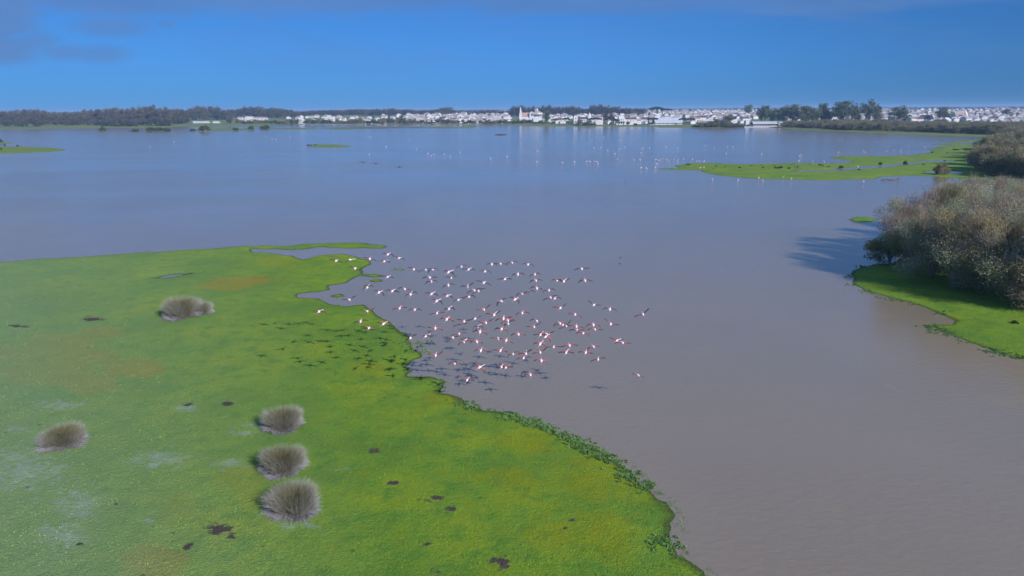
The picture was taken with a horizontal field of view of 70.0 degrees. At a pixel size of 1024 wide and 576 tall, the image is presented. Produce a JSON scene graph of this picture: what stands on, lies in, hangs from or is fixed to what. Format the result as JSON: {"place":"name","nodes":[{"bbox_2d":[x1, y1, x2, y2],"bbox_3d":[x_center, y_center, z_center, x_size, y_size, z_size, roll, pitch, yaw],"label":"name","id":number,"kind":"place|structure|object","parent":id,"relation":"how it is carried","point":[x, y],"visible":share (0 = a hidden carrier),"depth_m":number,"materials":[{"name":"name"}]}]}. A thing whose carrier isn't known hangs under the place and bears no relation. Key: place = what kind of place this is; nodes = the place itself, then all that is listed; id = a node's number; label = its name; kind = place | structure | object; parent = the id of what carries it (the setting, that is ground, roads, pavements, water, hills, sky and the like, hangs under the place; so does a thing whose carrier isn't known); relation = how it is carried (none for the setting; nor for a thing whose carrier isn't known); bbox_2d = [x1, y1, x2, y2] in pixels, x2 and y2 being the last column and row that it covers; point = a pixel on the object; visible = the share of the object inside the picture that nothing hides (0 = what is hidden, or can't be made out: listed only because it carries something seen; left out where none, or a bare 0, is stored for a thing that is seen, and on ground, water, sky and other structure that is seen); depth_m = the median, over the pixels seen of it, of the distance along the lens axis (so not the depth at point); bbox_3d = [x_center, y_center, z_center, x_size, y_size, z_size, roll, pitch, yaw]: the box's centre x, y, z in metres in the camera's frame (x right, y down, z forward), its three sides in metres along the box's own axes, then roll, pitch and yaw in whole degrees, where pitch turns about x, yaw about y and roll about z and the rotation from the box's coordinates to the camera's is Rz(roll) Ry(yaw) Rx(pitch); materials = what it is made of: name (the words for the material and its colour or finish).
{"place":"outdoors","nodes":[
{"label":"outdoors","id":0,"kind":"place"},
{"bbox_2d":[0,124,1023,575],"bbox_3d":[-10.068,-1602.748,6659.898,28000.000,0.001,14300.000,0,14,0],"label":"water","id":1,"kind":"structure","parent":0,"point":[792,402],"depth_m":101.82,"materials":[{"name":"liquid"}]},
{"bbox_2d":[0,107,1023,575],"bbox_3d":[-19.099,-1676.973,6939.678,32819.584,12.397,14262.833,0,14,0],"label":"ground","id":2,"kind":"structure","parent":0,"point":[376,363],"depth_m":57.81,"materials":[{"name":"green plant"}]},
{"bbox_2d":[1,110,20,121],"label":"woodland tree","id":3,"kind":"object","parent":2,"relation":"on","point":[11,114],"visible":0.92,"depth_m":1388.73,"materials":[{"name":"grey plant"}]},
{"bbox_2d":[18,108,30,121],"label":"woodland tree","id":4,"kind":"object","parent":2,"relation":"on","point":[23,113],"visible":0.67,"depth_m":1420.51,"materials":[{"name":"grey plant"}]},
{"bbox_2d":[26,116,39,126],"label":"woodland tree","id":5,"kind":"object","parent":2,"relation":"on","point":[31,119],"visible":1,"depth_m":1212.27,"materials":[{"name":"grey plant"}]},
{"bbox_2d":[33,420,89,452],"bbox_3d":[-34.210,11.178,55.834,4.025,1.529,4.073,-1,14,-3],"label":"rush tussock","id":6,"kind":"object","parent":2,"relation":"on","point":[71,436],"visible":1,"depth_m":55.18,"materials":[{"name":"grey plant"}]},
{"bbox_2d":[76,113,88,124],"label":"woodland tree","id":7,"kind":"object","parent":2,"relation":"on","point":[84,118],"visible":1,"depth_m":1287.47,"materials":[{"name":"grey plant"}]},
{"bbox_2d":[92,109,109,120],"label":"woodland tree","id":8,"kind":"object","parent":2,"relation":"on","point":[101,114],"visible":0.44,"depth_m":1354.78,"materials":[{"name":"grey plant"}]},
{"bbox_2d":[114,108,131,119],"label":"woodland tree","id":9,"kind":"object","parent":2,"relation":"on","point":[124,113],"visible":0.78,"depth_m":1356.36,"materials":[{"name":"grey plant"}]},
{"bbox_2d":[130,107,145,120],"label":"woodland tree","id":10,"kind":"object","parent":2,"relation":"on","point":[139,113],"visible":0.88,"depth_m":1329.23,"materials":[{"name":"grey plant"}]},
{"bbox_2d":[142,105,154,118],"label":"woodland tree","id":11,"kind":"object","parent":2,"relation":"on","point":[146,111],"visible":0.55,"depth_m":1342.86,"materials":[{"name":"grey plant"}]},
{"bbox_2d":[144,117,157,125],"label":"woodland tree","id":12,"kind":"object","parent":2,"relation":"on","point":[152,121],"visible":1,"depth_m":1245.70,"materials":[{"name":"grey plant"}]},
{"bbox_2d":[157,109,172,118],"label":"woodland tree","id":13,"kind":"object","parent":2,"relation":"on","point":[163,114],"visible":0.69,"depth_m":1319.31,"materials":[{"name":"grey plant"}]},
{"bbox_2d":[173,109,188,123],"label":"woodland tree","id":14,"kind":"object","parent":2,"relation":"on","point":[179,116],"visible":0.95,"depth_m":1335.83,"materials":[{"name":"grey plant"}]},
{"bbox_2d":[160,294,206,320],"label":"rush tussock","id":15,"kind":"object","parent":2,"relation":"on","point":[180,309],"visible":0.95,"depth_m":89.33,"materials":[{"name":"grey plant"}]},
{"bbox_2d":[198,106,207,120],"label":"woodland tree","id":16,"kind":"object","parent":2,"relation":"on","point":[202,113],"visible":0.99,"depth_m":1559.31,"materials":[{"name":"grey plant"}]},
{"bbox_2d":[194,301,214,315],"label":"rush tussock","id":17,"kind":"object","parent":2,"relation":"on","point":[206,309],"visible":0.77,"depth_m":91.14,"materials":[{"name":"grey plant"}]},
{"bbox_2d":[211,108,228,119],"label":"woodland tree","id":18,"kind":"object","parent":2,"relation":"on","point":[219,112],"visible":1,"depth_m":1637.20,"materials":[{"name":"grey plant"}]},
{"bbox_2d":[238,106,248,117],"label":"woodland tree","id":19,"kind":"object","parent":2,"relation":"on","point":[244,112],"visible":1,"depth_m":1865.20,"materials":[{"name":"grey plant"}]},
{"bbox_2d":[239,116,267,120],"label":"estate house","id":20,"kind":"structure","parent":2,"relation":"on","point":[258,118],"depth_m":1564.10,"materials":[{"name":"paint"}]},
{"bbox_2d":[256,107,266,116],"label":"woodland tree","id":21,"kind":"object","parent":2,"relation":"on","point":[260,111],"visible":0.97,"depth_m":1839.60,"materials":[{"name":"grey plant"}]},
{"bbox_2d":[265,107,276,117],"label":"woodland tree","id":22,"kind":"object","parent":2,"relation":"on","point":[269,113],"visible":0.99,"depth_m":1820.46,"materials":[{"name":"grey plant"}]},
{"bbox_2d":[258,402,306,435],"bbox_3d":[-18.284,10.394,58.422,3.963,1.676,3.983,-10,17,-33],"label":"rush tussock","id":23,"kind":"object","parent":2,"relation":"on","point":[285,419],"visible":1,"depth_m":57.97,"materials":[{"name":"grey plant"}]},
{"bbox_2d":[256,440,309,480],"bbox_3d":[-16.085,12.018,51.513,3.837,1.667,3.952,-6,15,-22],"label":"rush tussock","id":24,"kind":"object","parent":2,"relation":"on","point":[277,462],"visible":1,"depth_m":51.10,"materials":[{"name":"grey plant"}]},
{"bbox_2d":[275,109,291,117],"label":"woodland tree","id":25,"kind":"object","parent":2,"relation":"on","point":[281,114],"visible":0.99,"depth_m":1794.06,"materials":[{"name":"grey plant"}]},
{"bbox_2d":[259,474,323,524],"bbox_3d":[-13.836,13.324,46.220,4.169,1.760,4.219,-11,17,-36],"label":"rush tussock","id":26,"kind":"object","parent":2,"relation":"on","point":[296,502],"visible":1,"depth_m":45.78,"materials":[{"name":"grey plant"}]},
{"bbox_2d":[519,107,544,121],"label":"church","id":27,"kind":"structure","parent":2,"relation":"on","point":[536,115],"depth_m":1326.48,"materials":[{"name":"paint"}]},
{"bbox_2d":[49,105,1023,114],"bbox_3d":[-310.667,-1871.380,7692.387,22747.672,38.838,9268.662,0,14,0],"label":"wood","id":28,"kind":"object","parent":2,"relation":"on","point":[937,107],"visible":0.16,"depth_m":4158.57,"materials":[{"name":"green plant"}]},
{"bbox_2d":[542,110,550,123],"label":"eucalyptus tree","id":29,"kind":"object","parent":2,"relation":"on","point":[546,115],"visible":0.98,"depth_m":1202.99,"materials":[{"name":"green plant"}]},
{"bbox_2d":[573,112,602,124],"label":"twin towered building","id":30,"kind":"structure","parent":2,"relation":"on","point":[585,120],"depth_m":1137.00,"materials":[{"name":"white paint"}]},
{"bbox_2d":[616,116,636,124],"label":"balcony house","id":31,"kind":"structure","parent":2,"relation":"on","point":[631,120],"depth_m":1118.24,"materials":[{"name":"white paint"}]},
{"bbox_2d":[237,107,1023,121],"bbox_3d":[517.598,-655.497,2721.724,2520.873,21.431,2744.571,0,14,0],"label":"distant houses","id":32,"kind":"structure","parent":2,"relation":"on","point":[684,113],"depth_m":1702.51,"materials":[{"name":"paint"}]},
{"bbox_2d":[650,117,683,124],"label":"long shed","id":33,"kind":"structure","parent":2,"relation":"on","point":[668,121],"depth_m":1122.60,"materials":[{"name":"metal"}]},
{"bbox_2d":[393,264,1023,554],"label":"shore plants","id":34,"kind":"object","parent":2,"relation":"on","point":[581,443],"visible":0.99,"depth_m":56.46,"materials":[{"name":"green plant"}]},
{"bbox_2d":[711,119,726,126],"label":"tree","id":35,"kind":"object","parent":2,"relation":"on","point":[718,121],"visible":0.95,"depth_m":960.30,"materials":[{"name":"green plant"}]},
{"bbox_2d":[723,113,736,121],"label":"eucalyptus tree","id":36,"kind":"object","parent":2,"relation":"on","point":[729,117],"visible":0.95,"depth_m":1131.36,"materials":[{"name":"green plant"}]},
{"bbox_2d":[756,105,768,120],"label":"eucalyptus tree","id":37,"kind":"object","parent":2,"relation":"on","point":[762,112],"visible":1,"depth_m":1173.33,"materials":[{"name":"green plant"}]},
{"bbox_2d":[744,120,782,126],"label":"waterside restaurant","id":38,"kind":"structure","parent":2,"relation":"on","point":[764,123],"depth_m":958.89,"materials":[{"name":"metal"}]},
{"bbox_2d":[759,106,771,120],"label":"eucalyptus tree","id":39,"kind":"object","parent":2,"relation":"on","point":[767,114],"visible":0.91,"depth_m":1171.15,"materials":[{"name":"green plant"}]},
{"bbox_2d":[768,108,779,120],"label":"eucalyptus tree","id":40,"kind":"object","parent":2,"relation":"on","point":[771,115],"visible":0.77,"depth_m":1141.38,"materials":[{"name":"green plant"}]},
{"bbox_2d":[772,105,792,120],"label":"eucalyptus tree","id":41,"kind":"object","parent":2,"relation":"on","point":[782,114],"visible":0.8,"depth_m":1109.99,"materials":[{"name":"green plant"}]},
{"bbox_2d":[777,121,795,126],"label":"shore bush","id":42,"kind":"object","parent":2,"relation":"on","point":[787,123],"visible":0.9,"depth_m":923.84,"materials":[{"name":"green plant"}]},
{"bbox_2d":[786,104,801,120],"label":"eucalyptus tree","id":43,"kind":"object","parent":2,"relation":"on","point":[793,109],"visible":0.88,"depth_m":1089.04,"materials":[{"name":"green plant"}]},
{"bbox_2d":[791,104,821,120],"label":"eucalyptus tree","id":44,"kind":"object","parent":2,"relation":"on","point":[806,112],"visible":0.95,"depth_m":1061.34,"materials":[{"name":"green plant"}]},
{"bbox_2d":[810,107,820,119],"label":"eucalyptus tree","id":45,"kind":"object","parent":2,"relation":"on","point":[817,116],"visible":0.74,"depth_m":1062.05,"materials":[{"name":"green plant"}]},
{"bbox_2d":[805,120,826,127],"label":"shore bush","id":46,"kind":"object","parent":2,"relation":"on","point":[816,124],"visible":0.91,"depth_m":868.74,"materials":[{"name":"green plant"}]},
{"bbox_2d":[818,103,829,119],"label":"eucalyptus tree","id":47,"kind":"object","parent":2,"relation":"on","point":[823,108],"visible":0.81,"depth_m":1075.29,"materials":[{"name":"green plant"}]},
{"bbox_2d":[820,110,834,120],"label":"eucalyptus tree","id":48,"kind":"object","parent":2,"relation":"on","point":[829,116],"visible":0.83,"depth_m":1074.62,"materials":[{"name":"green plant"}]},
{"bbox_2d":[821,122,838,128],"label":"shore bush","id":49,"kind":"object","parent":2,"relation":"on","point":[829,125],"visible":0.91,"depth_m":826.07,"materials":[{"name":"green plant"}]},
{"bbox_2d":[830,100,853,119],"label":"eucalyptus tree","id":50,"kind":"object","parent":2,"relation":"on","point":[841,111],"visible":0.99,"depth_m":1050.10,"materials":[{"name":"green plant"}]},
{"bbox_2d":[838,122,858,129],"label":"shore bush","id":51,"kind":"object","parent":2,"relation":"on","point":[851,126],"visible":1,"depth_m":790.09,"materials":[{"name":"green plant"}]},
{"bbox_2d":[849,103,860,119],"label":"eucalyptus tree","id":52,"kind":"object","parent":2,"relation":"on","point":[854,111],"visible":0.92,"depth_m":1047.61,"materials":[{"name":"green plant"}]},
{"bbox_2d":[857,120,874,129],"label":"shore bush","id":53,"kind":"object","parent":2,"relation":"on","point":[861,125],"visible":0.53,"depth_m":792.48,"materials":[{"name":"green plant"}]},
{"bbox_2d":[862,123,875,130],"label":"shore bush","id":54,"kind":"object","parent":2,"relation":"on","point":[867,126],"visible":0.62,"depth_m":777.36,"materials":[{"name":"green plant"}]},
{"bbox_2d":[860,98,881,120],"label":"eucalyptus tree","id":55,"kind":"object","parent":2,"relation":"on","point":[871,109],"visible":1,"depth_m":1092.37,"materials":[{"name":"green plant"}]},
{"bbox_2d":[872,109,883,118],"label":"eucalyptus tree","id":56,"kind":"object","parent":2,"relation":"on","point":[877,116],"visible":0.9,"depth_m":1089.72,"materials":[{"name":"green plant"}]},
{"bbox_2d":[871,122,893,130],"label":"shore bush","id":57,"kind":"object","parent":2,"relation":"on","point":[881,126],"visible":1,"depth_m":752.37,"materials":[{"name":"green plant"}]},
{"bbox_2d":[863,231,907,265],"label":"shrub","id":58,"kind":"object","parent":2,"relation":"on","point":[872,246],"visible":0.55,"depth_m":119.49,"materials":[{"name":"green plant"}]},
{"bbox_2d":[887,105,908,119],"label":"eucalyptus tree","id":59,"kind":"object","parent":2,"relation":"on","point":[901,112],"visible":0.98,"depth_m":1141.00,"materials":[{"name":"green plant"}]},
{"bbox_2d":[878,201,926,261],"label":"willow tree","id":60,"kind":"object","parent":2,"relation":"on","point":[924,214],"visible":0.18,"depth_m":118.51,"materials":[{"name":"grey plant"}]},
{"bbox_2d":[892,125,914,131],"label":"shore bush","id":61,"kind":"object","parent":2,"relation":"on","point":[899,128],"visible":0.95,"depth_m":739.89,"materials":[{"name":"green plant"}]},
{"bbox_2d":[877,199,946,272],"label":"willow tree","id":62,"kind":"object","parent":2,"relation":"on","point":[891,222],"visible":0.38,"depth_m":112.55,"materials":[{"name":"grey plant"}]},
{"bbox_2d":[874,186,950,231],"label":"willow tree","id":63,"kind":"object","parent":2,"relation":"on","point":[894,203],"visible":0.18,"depth_m":127.80,"materials":[{"name":"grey plant"}]},
{"bbox_2d":[911,124,934,131],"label":"shore bush","id":64,"kind":"object","parent":2,"relation":"on","point":[920,128],"visible":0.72,"depth_m":722.00,"materials":[{"name":"green plant"}]},
{"bbox_2d":[891,206,967,281],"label":"willow tree","id":65,"kind":"object","parent":2,"relation":"on","point":[910,242],"visible":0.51,"depth_m":106.49,"materials":[{"name":"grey plant"}]},
{"bbox_2d":[926,125,944,132],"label":"shore bush","id":66,"kind":"object","parent":2,"relation":"on","point":[933,129],"visible":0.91,"depth_m":705.56,"materials":[{"name":"green plant"}]},
{"bbox_2d":[901,175,982,238],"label":"willow tree","id":67,"kind":"object","parent":2,"relation":"on","point":[960,189],"visible":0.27,"depth_m":117.08,"materials":[{"name":"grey plant"}]},
{"bbox_2d":[933,162,951,174],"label":"thicket tree","id":68,"kind":"object","parent":2,"relation":"on","point":[937,169],"visible":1,"depth_m":272.97,"materials":[{"name":"green plant"}]},
{"bbox_2d":[935,106,950,117],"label":"eucalyptus tree","id":69,"kind":"object","parent":2,"relation":"on","point":[942,113],"visible":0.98,"depth_m":1169.60,"materials":[{"name":"green plant"}]},
{"bbox_2d":[924,179,972,210],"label":"willow tree","id":70,"kind":"object","parent":2,"relation":"on","point":[941,194],"visible":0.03,"depth_m":138.11,"materials":[{"name":"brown plant"}]},
{"bbox_2d":[938,122,966,132],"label":"shore bush","id":71,"kind":"object","parent":2,"relation":"on","point":[947,126],"visible":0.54,"depth_m":696.73,"materials":[{"name":"green plant"}]},
{"bbox_2d":[944,125,971,132],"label":"shore bush","id":72,"kind":"object","parent":2,"relation":"on","point":[956,129],"visible":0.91,"depth_m":678.74,"materials":[{"name":"green plant"}]},
{"bbox_2d":[925,179,994,231],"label":"willow tree","id":73,"kind":"object","parent":2,"relation":"on","point":[975,188],"visible":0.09,"depth_m":124.38,"materials":[{"name":"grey plant"}]},
{"bbox_2d":[952,111,967,116],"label":"gabled town house","id":74,"kind":"structure","parent":2,"relation":"on","point":[959,114],"depth_m":1226.82,"materials":[{"name":"paint"}]},
{"bbox_2d":[907,197,1021,287],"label":"willow tree","id":75,"kind":"object","parent":2,"relation":"on","point":[940,218],"visible":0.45,"depth_m":101.08,"materials":[{"name":"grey plant"}]},
{"bbox_2d":[965,123,986,133],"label":"shore bush","id":76,"kind":"object","parent":2,"relation":"on","point":[973,129],"visible":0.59,"depth_m":666.64,"materials":[{"name":"green plant"}]},
{"bbox_2d":[929,202,1023,295],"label":"willow tree","id":77,"kind":"object","parent":2,"relation":"on","point":[975,218],"visible":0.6,"depth_m":99.25,"materials":[{"name":"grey plant"}]},
{"bbox_2d":[963,175,999,196],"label":"willow tree","id":78,"kind":"object","parent":2,"relation":"on","point":[985,180],"visible":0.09,"depth_m":155.55,"materials":[{"name":"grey plant"}]},
{"bbox_2d":[963,142,1000,159],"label":"thicket tree","id":79,"kind":"object","parent":2,"relation":"on","point":[979,146],"visible":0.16,"depth_m":312.30,"materials":[{"name":"green plant"}]},
{"bbox_2d":[967,145,1001,164],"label":"thicket tree","id":80,"kind":"object","parent":2,"relation":"on","point":[971,152],"visible":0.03,"depth_m":295.17,"materials":[{"name":"green plant"}]},
{"bbox_2d":[976,136,1002,145],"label":"thicket tree","id":81,"kind":"object","parent":2,"relation":"on","point":[983,140],"visible":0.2,"depth_m":350.88,"materials":[{"name":"green plant"}]},
{"bbox_2d":[967,144,1012,170],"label":"thicket tree","id":82,"kind":"object","parent":2,"relation":"on","point":[982,154],"visible":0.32,"depth_m":282.23,"materials":[{"name":"green plant"}]},
{"bbox_2d":[965,172,1015,194],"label":"willow tree","id":83,"kind":"object","parent":2,"relation":"on","point":[973,177],"visible":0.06,"depth_m":145.79,"materials":[{"name":"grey plant"}]},
{"bbox_2d":[975,123,1008,133],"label":"shore bush","id":84,"kind":"object","parent":2,"relation":"on","point":[991,127],"visible":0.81,"depth_m":646.24,"materials":[{"name":"green plant"}]},
{"bbox_2d":[961,206,1023,301],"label":"willow tree","id":85,"kind":"object","parent":2,"relation":"on","point":[997,265],"visible":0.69,"depth_m":95.59,"materials":[{"name":"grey plant"}]},
{"bbox_2d":[962,184,1023,235],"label":"willow tree","id":86,"kind":"object","parent":2,"relation":"on","point":[984,197],"visible":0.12,"depth_m":114.51,"materials":[{"name":"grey plant"}]},
{"bbox_2d":[963,190,1023,243],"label":"willow tree","id":87,"kind":"object","parent":2,"relation":"on","point":[1015,201],"visible":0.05,"depth_m":112.43,"materials":[{"name":"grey plant"}]},
{"bbox_2d":[984,139,1005,147],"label":"thicket tree","id":88,"kind":"object","parent":2,"relation":"on","point":[1001,144],"visible":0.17,"depth_m":332.99,"materials":[{"name":"green plant"}]},
{"bbox_2d":[978,150,1015,174],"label":"thicket tree","id":89,"kind":"object","parent":2,"relation":"on","point":[993,165],"visible":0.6,"depth_m":266.44,"materials":[{"name":"green plant"}]},
{"bbox_2d":[976,224,1023,302],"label":"willow tree","id":90,"kind":"object","parent":2,"relation":"on","point":[1017,252],"visible":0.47,"depth_m":93.08,"materials":[{"name":"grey plant"}]},
{"bbox_2d":[979,182,1020,204],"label":"willow tree","id":91,"kind":"object","parent":2,"relation":"on","point":[989,193],"visible":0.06,"depth_m":126.78,"materials":[{"name":"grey plant"}]},
{"bbox_2d":[981,173,1019,190],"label":"willow tree","id":92,"kind":"object","parent":2,"relation":"on","point":[1006,180],"visible":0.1,"depth_m":162.60,"materials":[{"name":"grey plant"}]},
{"bbox_2d":[979,193,1023,268],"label":"willow tree","id":93,"kind":"object","parent":2,"relation":"on","point":[1019,206],"visible":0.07,"depth_m":104.31,"materials":[{"name":"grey plant"}]},
{"bbox_2d":[980,179,1023,200],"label":"willow tree","id":94,"kind":"object","parent":2,"relation":"on","point":[1016,187],"visible":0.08,"depth_m":134.50,"materials":[{"name":"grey plant"}]},
{"bbox_2d":[993,131,1014,138],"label":"thicket tree","id":95,"kind":"object","parent":2,"relation":"on","point":[1005,134],"visible":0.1,"depth_m":413.09,"materials":[{"name":"green plant"}]},
{"bbox_2d":[996,146,1023,176],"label":"thicket tree","id":96,"kind":"object","parent":2,"relation":"on","point":[1015,168],"visible":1,"depth_m":256.46,"materials":[{"name":"green plant"}]},
{"bbox_2d":[1003,137,1023,147],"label":"thicket tree","id":97,"kind":"object","parent":2,"relation":"on","point":[1016,142],"visible":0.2,"depth_m":319.19,"materials":[{"name":"green plant"}]},
{"bbox_2d":[1005,236,1023,311],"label":"willow tree","id":98,"kind":"object","parent":2,"relation":"on","point":[1017,287],"visible":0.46,"depth_m":89.70,"materials":[{"name":"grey plant"}]},
{"bbox_2d":[0,0,1023,112],"label":"sky","id":99,"kind":"structure","parent":0,"point":[56,55],"materials":[{"name":"blue"}]},
{"bbox_2d":[318,277,1018,575],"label":"drowned grass","id":100,"kind":"structure","parent":0,"point":[634,464],"depth_m":48.20,"materials":[{"name":"green plant"}]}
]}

